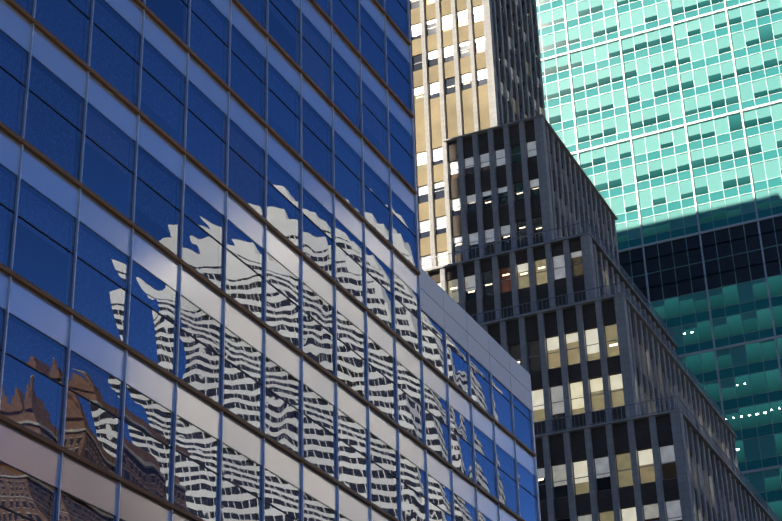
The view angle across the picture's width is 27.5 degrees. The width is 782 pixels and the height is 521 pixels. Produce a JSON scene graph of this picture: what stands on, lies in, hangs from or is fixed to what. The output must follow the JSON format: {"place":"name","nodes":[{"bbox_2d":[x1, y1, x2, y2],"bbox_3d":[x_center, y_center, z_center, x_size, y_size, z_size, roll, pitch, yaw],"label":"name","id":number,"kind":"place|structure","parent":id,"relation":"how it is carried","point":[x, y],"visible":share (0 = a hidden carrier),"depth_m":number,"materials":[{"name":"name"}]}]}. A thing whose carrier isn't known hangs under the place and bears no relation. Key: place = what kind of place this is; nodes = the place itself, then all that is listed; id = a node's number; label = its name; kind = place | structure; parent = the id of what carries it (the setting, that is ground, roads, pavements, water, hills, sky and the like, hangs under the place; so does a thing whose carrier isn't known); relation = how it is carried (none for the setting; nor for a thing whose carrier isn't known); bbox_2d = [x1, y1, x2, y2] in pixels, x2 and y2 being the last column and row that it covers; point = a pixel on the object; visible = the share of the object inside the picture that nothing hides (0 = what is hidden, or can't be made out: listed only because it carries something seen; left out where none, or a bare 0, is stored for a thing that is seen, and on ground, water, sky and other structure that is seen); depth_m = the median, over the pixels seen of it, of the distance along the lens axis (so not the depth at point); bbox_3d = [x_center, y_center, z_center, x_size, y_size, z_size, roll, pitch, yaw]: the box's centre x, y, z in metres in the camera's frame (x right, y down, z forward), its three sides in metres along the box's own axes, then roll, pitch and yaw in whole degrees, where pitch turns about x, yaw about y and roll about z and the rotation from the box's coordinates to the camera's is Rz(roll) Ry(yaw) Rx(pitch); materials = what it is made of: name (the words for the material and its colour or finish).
{"place":"outdoors","nodes":[
{"label":"outdoors","id":0,"kind":"place"},
{"bbox_2d":[0,0,540,520],"bbox_3d":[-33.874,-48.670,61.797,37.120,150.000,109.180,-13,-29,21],"label":"glass tower","id":1,"kind":"structure","parent":0,"point":[224,296],"depth_m":53.46,"materials":[{"name":"blue glass"}]},
{"label":"ground","id":2,"kind":"structure","parent":0,"visible":0},
{"bbox_2d":[409,0,780,520],"bbox_3d":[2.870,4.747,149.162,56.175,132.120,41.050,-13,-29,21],"label":"skyscraper","id":3,"kind":"structure","parent":2,"relation":"on","point":[519,253],"depth_m":127.38,"materials":[{"name":"grey"}]},
{"bbox_2d":[536,0,781,520],"bbox_3d":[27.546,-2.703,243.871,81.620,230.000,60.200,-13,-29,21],"label":"green glass tower","id":4,"kind":"structure","parent":2,"relation":"on","point":[664,118],"depth_m":206.05,"materials":[{"name":"teal glass"}]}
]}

